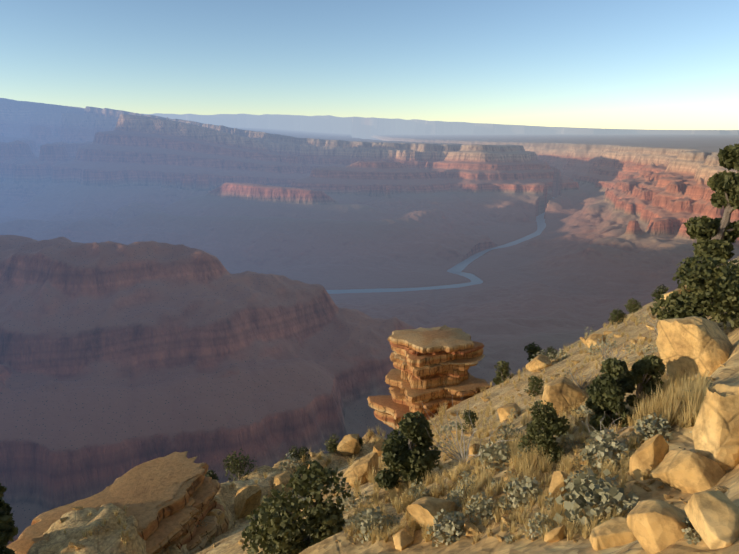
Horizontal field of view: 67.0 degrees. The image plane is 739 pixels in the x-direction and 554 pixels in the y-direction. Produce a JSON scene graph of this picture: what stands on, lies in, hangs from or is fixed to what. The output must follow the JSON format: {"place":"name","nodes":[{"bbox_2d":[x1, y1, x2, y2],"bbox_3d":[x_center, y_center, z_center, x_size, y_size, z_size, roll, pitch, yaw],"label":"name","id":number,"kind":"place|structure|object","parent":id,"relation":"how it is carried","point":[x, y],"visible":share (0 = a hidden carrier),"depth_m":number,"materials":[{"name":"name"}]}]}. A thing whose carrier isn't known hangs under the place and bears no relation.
{"place":"outdoors","nodes":[
{"label":"outdoors","id":0,"kind":"place"},
{"bbox_2d":[0,98,738,553],"bbox_3d":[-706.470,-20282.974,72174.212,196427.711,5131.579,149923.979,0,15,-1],"label":"terrain","id":1,"kind":"structure","parent":0,"point":[166,280],"depth_m":4190.26,"materials":[{"name":"brown stone"}]},
{"bbox_2d":[0,483,17,553],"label":"shrub","id":2,"kind":"object","parent":1,"relation":"on","point":[8,530],"visible":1,"depth_m":21.27,"materials":[{"name":"green plant"}]},
{"bbox_2d":[68,541,74,547],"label":"rock","id":3,"kind":"object","parent":1,"relation":"on","point":[70,545],"visible":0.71,"depth_m":22.00,"materials":[{"name":"stone"}]},
{"bbox_2d":[72,506,82,509],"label":"rock","id":4,"kind":"object","parent":1,"relation":"on","point":[77,508],"visible":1,"depth_m":24.26,"materials":[{"name":"stone"}]},
{"bbox_2d":[73,543,84,547],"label":"rock","id":5,"kind":"object","parent":1,"relation":"on","point":[78,545],"visible":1,"depth_m":21.99,"materials":[{"name":"stone"}]},
{"bbox_2d":[6,451,228,553],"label":"outcrop rock","id":6,"kind":"object","parent":1,"relation":"on","point":[167,500],"visible":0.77,"depth_m":25.89,"materials":[{"name":"stone"}]},
{"bbox_2d":[205,470,218,479],"bbox_3d":[-9.745,12.487,34.255,1.155,1.514,1.081,7,16,25],"label":"shrub","id":7,"kind":"object","parent":1,"relation":"on","point":[209,473],"visible":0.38,"depth_m":34.04,"materials":[{"name":"green plant"}]},
{"bbox_2d":[206,509,225,525],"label":"rock","id":8,"kind":"object","parent":1,"relation":"on","point":[221,518],"visible":0.29,"depth_m":28.26,"materials":[{"name":"stone"}]},
{"bbox_2d":[221,448,257,479],"bbox_3d":[-9.235,13.375,39.504,2.438,2.565,2.377,2,15,8],"label":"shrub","id":9,"kind":"object","parent":1,"relation":"on","point":[236,465],"visible":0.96,"depth_m":39.24,"materials":[{"name":"green plant"}]},
{"bbox_2d":[234,484,261,517],"bbox_3d":[-7.291,13.077,32.652,1.511,1.890,1.748,-13,20,-41],"label":"rock","id":10,"kind":"object","parent":1,"relation":"on","point":[247,499],"visible":0.94,"depth_m":32.20,"materials":[{"name":"stone"}]},
{"bbox_2d":[272,471,295,497],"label":"rock","id":11,"kind":"object","parent":1,"relation":"on","point":[281,479],"visible":0.52,"depth_m":37.00,"materials":[{"name":"stone"}]},
{"bbox_2d":[288,446,298,460],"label":"shrub","id":12,"kind":"object","parent":1,"relation":"on","point":[295,449],"visible":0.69,"depth_m":42.49,"materials":[{"name":"green plant"}]},
{"bbox_2d":[241,460,351,553],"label":"shrub","id":13,"kind":"object","parent":1,"relation":"on","point":[276,532],"visible":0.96,"depth_m":9.92,"materials":[{"name":"green plant"}]},
{"bbox_2d":[298,446,310,460],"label":"shrub","id":14,"kind":"object","parent":1,"relation":"on","point":[300,453],"visible":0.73,"depth_m":42.28,"materials":[{"name":"green plant"}]},
{"bbox_2d":[308,458,325,477],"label":"rock","id":15,"kind":"object","parent":1,"relation":"on","point":[322,463],"visible":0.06,"depth_m":37.17,"materials":[{"name":"stone"}]},
{"bbox_2d":[325,433,339,452],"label":"shrub","id":16,"kind":"object","parent":1,"relation":"on","point":[331,447],"visible":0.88,"depth_m":46.63,"materials":[{"name":"green plant"}]},
{"bbox_2d":[337,434,360,455],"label":"rock","id":17,"kind":"object","parent":1,"relation":"on","point":[349,444],"visible":0.94,"depth_m":45.91,"materials":[{"name":"stone"}]},
{"bbox_2d":[343,452,378,487],"bbox_3d":[-0.243,7.012,20.150,1.436,1.046,0.800,-7,16,-25],"label":"rock","id":18,"kind":"object","parent":1,"relation":"on","point":[360,467],"visible":0.75,"depth_m":19.89,"materials":[{"name":"stone"}]},
{"bbox_2d":[358,436,364,450],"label":"shrub","id":19,"kind":"object","parent":1,"relation":"on","point":[361,442],"visible":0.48,"depth_m":46.61,"materials":[{"name":"green plant"}]},
{"bbox_2d":[373,438,385,456],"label":"rock","id":20,"kind":"object","parent":1,"relation":"on","point":[377,448],"visible":0.44,"depth_m":29.73,"materials":[{"name":"stone"}]},
{"bbox_2d":[62,306,715,545],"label":"grass","id":21,"kind":"structure","parent":1,"relation":"on","point":[669,404],"depth_m":7.69,"materials":[{"name":"beige plant"}]},
{"bbox_2d":[393,528,413,550],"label":"rock","id":22,"kind":"object","parent":1,"relation":"on","point":[402,539],"visible":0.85,"depth_m":6.93,"materials":[{"name":"stone"}]},
{"bbox_2d":[93,312,714,546],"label":"shrubs","id":23,"kind":"object","parent":1,"relation":"on","point":[602,493],"visible":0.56,"depth_m":6.50,"materials":[{"name":"green plant"}]},
{"bbox_2d":[374,411,440,490],"bbox_3d":[0.843,3.884,12.071,1.432,2.006,1.308,10,18,33],"label":"shrub","id":24,"kind":"object","parent":1,"relation":"on","point":[410,455],"visible":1,"depth_m":11.78,"materials":[{"name":"green plant"}]},
{"bbox_2d":[367,325,489,429],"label":"pinnacle rock","id":25,"kind":"object","parent":1,"relation":"on","point":[431,366],"visible":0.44,"depth_m":64.47,"materials":[{"name":"stone"}]},
{"bbox_2d":[407,496,454,528],"bbox_3d":[0.815,3.019,7.233,0.619,0.405,0.527,8,16,25],"label":"rock","id":26,"kind":"object","parent":1,"relation":"on","point":[422,510],"visible":0.62,"depth_m":7.10,"materials":[{"name":"stone"}]},
{"bbox_2d":[449,410,460,415],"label":"rock","id":27,"kind":"object","parent":1,"relation":"on","point":[452,413],"visible":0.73,"depth_m":35.36,"materials":[{"name":"stone"}]},
{"bbox_2d":[457,409,478,431],"bbox_3d":[3.348,4.948,18.934,0.657,0.939,0.576,8,17,27],"label":"shrub","id":28,"kind":"object","parent":1,"relation":"on","point":[473,418],"visible":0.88,"depth_m":18.82,"materials":[{"name":"green plant"}]},
{"bbox_2d":[464,522,477,535],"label":"rock","id":29,"kind":"object","parent":1,"relation":"on","point":[468,529],"visible":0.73,"depth_m":6.54,"materials":[{"name":"stone"}]},
{"bbox_2d":[468,444,483,456],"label":"rock","id":30,"kind":"object","parent":1,"relation":"on","point":[473,446],"visible":0.33,"depth_m":10.63,"materials":[{"name":"stone"}]},
{"bbox_2d":[495,534,504,541],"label":"rock","id":31,"kind":"object","parent":1,"relation":"on","point":[500,538],"visible":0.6,"depth_m":4.99,"materials":[{"name":"stone"}]},
{"bbox_2d":[493,360,511,384],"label":"shrub","id":32,"kind":"object","parent":1,"relation":"on","point":[502,373],"visible":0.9,"depth_m":58.87,"materials":[{"name":"green plant"}]},
{"bbox_2d":[501,517,514,527],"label":"rock","id":33,"kind":"object","parent":1,"relation":"on","point":[505,519],"visible":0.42,"depth_m":5.26,"materials":[{"name":"stone"}]},
{"bbox_2d":[497,403,520,421],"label":"rock","id":34,"kind":"object","parent":1,"relation":"on","point":[503,410],"visible":0.69,"depth_m":16.90,"materials":[{"name":"stone"}]},
{"bbox_2d":[501,472,518,481],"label":"rock","id":35,"kind":"object","parent":1,"relation":"on","point":[506,475],"visible":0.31,"depth_m":7.64,"materials":[{"name":"stone"}]},
{"bbox_2d":[524,342,541,361],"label":"shrub","id":36,"kind":"object","parent":1,"relation":"on","point":[532,349],"visible":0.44,"depth_m":68.83,"materials":[{"name":"green plant"}]},
{"bbox_2d":[524,375,544,396],"bbox_3d":[5.759,3.886,19.345,0.713,0.989,0.849,-10,18,-32],"label":"shrub","id":37,"kind":"object","parent":1,"relation":"on","point":[535,384],"visible":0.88,"depth_m":19.25,"materials":[{"name":"green plant"}]},
{"bbox_2d":[526,355,552,371],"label":"rock","id":38,"kind":"object","parent":1,"relation":"on","point":[535,364],"visible":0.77,"depth_m":41.41,"materials":[{"name":"stone"}]},
{"bbox_2d":[422,312,657,462],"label":"dead branches","id":39,"kind":"object","parent":1,"relation":"on","point":[466,456],"visible":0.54,"depth_m":10.43,"materials":[{"name":"wood"}]},
{"bbox_2d":[517,400,569,463],"bbox_3d":[2.584,2.318,8.139,0.707,1.049,0.772,-6,16,-21],"label":"shrub","id":40,"kind":"object","parent":1,"relation":"on","point":[545,428],"visible":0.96,"depth_m":8.01,"materials":[{"name":"green plant"}]},
{"bbox_2d":[542,346,559,359],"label":"shrub","id":41,"kind":"object","parent":1,"relation":"on","point":[549,350],"visible":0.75,"depth_m":55.51,"materials":[{"name":"green plant"}]},
{"bbox_2d":[544,525,568,542],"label":"rock","id":42,"kind":"object","parent":1,"relation":"on","point":[554,535],"visible":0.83,"depth_m":4.51,"materials":[{"name":"stone"}]},
{"bbox_2d":[549,470,568,500],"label":"rock","id":43,"kind":"object","parent":1,"relation":"on","point":[557,480],"visible":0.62,"depth_m":5.42,"materials":[{"name":"stone"}]},
{"bbox_2d":[542,376,585,413],"bbox_3d":[4.431,2.730,12.878,1.047,0.646,1.014,-7,15,-28],"label":"rock","id":44,"kind":"object","parent":1,"relation":"on","point":[561,392],"visible":0.83,"depth_m":12.65,"materials":[{"name":"stone"}]},
{"bbox_2d":[585,413,593,425],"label":"rock","id":45,"kind":"object","parent":1,"relation":"on","point":[587,420],"visible":0.25,"depth_m":8.40,"materials":[{"name":"stone"}]},
{"bbox_2d":[584,334,606,348],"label":"rock","id":46,"kind":"object","parent":1,"relation":"on","point":[590,340],"visible":0.48,"depth_m":32.70,"materials":[{"name":"stone"}]},
{"bbox_2d":[585,357,635,430],"bbox_3d":[3.606,1.775,8.272,0.742,1.331,0.866,10,18,33],"label":"shrub","id":47,"kind":"object","parent":1,"relation":"on","point":[612,385],"visible":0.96,"depth_m":8.09,"materials":[{"name":"green plant"}]},
{"bbox_2d":[589,517,636,549],"bbox_3d":[1.806,1.871,4.091,0.396,0.204,0.289,-4,9,6],"label":"rock","id":48,"kind":"object","parent":1,"relation":"on","point":[613,532],"visible":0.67,"depth_m":3.99,"materials":[{"name":"stone"}]},
{"bbox_2d":[608,308,626,324],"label":"shrub","id":49,"kind":"object","parent":1,"relation":"on","point":[616,316],"visible":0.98,"depth_m":70.04,"materials":[{"name":"green plant"}]},
{"bbox_2d":[624,298,642,313],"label":"shrub","id":50,"kind":"object","parent":1,"relation":"on","point":[633,307],"visible":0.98,"depth_m":98.19,"materials":[{"name":"green plant"}]},
{"bbox_2d":[634,481,644,486],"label":"rock","id":51,"kind":"object","parent":1,"relation":"on","point":[639,484],"visible":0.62,"depth_m":4.93,"materials":[{"name":"stone"}]},
{"bbox_2d":[626,355,665,410],"bbox_3d":[4.109,1.683,8.364,0.528,1.142,0.509,10,18,34],"label":"bush","id":52,"kind":"object","parent":1,"relation":"on","point":[645,370],"visible":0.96,"depth_m":8.25,"materials":[{"name":"green plant"}]},
{"bbox_2d":[643,485,651,491],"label":"rock","id":53,"kind":"object","parent":1,"relation":"on","point":[646,488],"visible":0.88,"depth_m":4.84,"materials":[{"name":"stone"}]},
{"bbox_2d":[629,434,668,479],"bbox_3d":[2.579,1.663,5.119,0.308,0.485,0.244,-5,16,-18],"label":"rock","id":54,"kind":"object","parent":1,"relation":"on","point":[648,455],"visible":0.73,"depth_m":5.05,"materials":[{"name":"stone"}]},
{"bbox_2d":[646,479,655,484],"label":"rock","id":55,"kind":"object","parent":1,"relation":"on","point":[650,482],"visible":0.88,"depth_m":4.92,"materials":[{"name":"stone"}]},
{"bbox_2d":[646,324,656,329],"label":"rock","id":56,"kind":"object","parent":1,"relation":"on","point":[649,327],"visible":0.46,"depth_m":23.23,"materials":[{"name":"stone"}]},
{"bbox_2d":[651,284,668,302],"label":"bush","id":57,"kind":"object","parent":1,"relation":"on","point":[656,295],"visible":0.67,"depth_m":79.27,"materials":[{"name":"green plant"}]},
{"bbox_2d":[627,499,693,553],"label":"rock","id":58,"kind":"object","parent":1,"relation":"on","point":[655,526],"visible":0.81,"depth_m":3.22,"materials":[{"name":"stone"}]},
{"bbox_2d":[663,494,673,499],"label":"rock","id":59,"kind":"object","parent":1,"relation":"on","point":[667,497],"visible":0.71,"depth_m":4.57,"materials":[{"name":"stone"}]},
{"bbox_2d":[660,286,689,299],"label":"rock","id":60,"kind":"object","parent":1,"relation":"on","point":[670,292],"visible":0.12,"depth_m":42.20,"materials":[{"name":"stone"}]},
{"bbox_2d":[650,448,725,492],"bbox_3d":[2.747,1.619,4.759,0.483,0.316,0.564,-20,23,-41],"label":"rock","id":61,"kind":"object","parent":1,"relation":"on","point":[684,470],"visible":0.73,"depth_m":4.64,"materials":[{"name":"stone"}]},
{"bbox_2d":[649,254,738,329],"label":"bush","id":62,"kind":"object","parent":1,"relation":"on","point":[711,294],"visible":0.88,"depth_m":12.08,"materials":[{"name":"green plant"}]},
{"bbox_2d":[656,316,732,380],"bbox_3d":[5.108,1.143,8.576,0.873,1.082,1.244,-10,18,-33],"label":"rock","id":63,"kind":"object","parent":1,"relation":"on","point":[693,343],"visible":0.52,"depth_m":8.38,"materials":[{"name":"stone"}]},
{"bbox_2d":[683,144,738,268],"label":"tree","id":64,"kind":"object","parent":1,"relation":"on","point":[715,237],"visible":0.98,"depth_m":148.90,"materials":[{"name":"green plant"}]},
{"bbox_2d":[684,490,738,548],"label":"rock","id":65,"kind":"object","parent":1,"relation":"on","point":[713,516],"visible":0.98,"depth_m":2.91,"materials":[{"name":"stone"}]},
{"bbox_2d":[692,384,738,471],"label":"rock","id":66,"kind":"object","parent":1,"relation":"on","point":[715,432],"visible":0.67,"depth_m":4.69,"materials":[{"name":"stone"}]},
{"bbox_2d":[714,486,728,492],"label":"rock","id":67,"kind":"object","parent":1,"relation":"on","point":[723,489],"visible":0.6,"depth_m":3.54,"materials":[{"name":"stone"}]},
{"bbox_2d":[717,263,738,320],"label":"tree","id":68,"kind":"object","parent":1,"relation":"on","point":[727,275],"visible":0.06,"depth_m":13.33,"materials":[{"name":"green plant"}]},
{"bbox_2d":[0,0,738,129],"label":"sky","id":69,"kind":"structure","parent":0,"point":[603,64],"materials":[{"name":"blue"}]},
{"bbox_2d":[326,197,553,293],"bbox_3d":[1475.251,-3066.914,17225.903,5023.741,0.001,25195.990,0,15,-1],"label":"river","id":70,"kind":"structure","parent":0,"point":[473,278],"depth_m":5752.61,"materials":[{"name":"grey liquid"}]}
]}

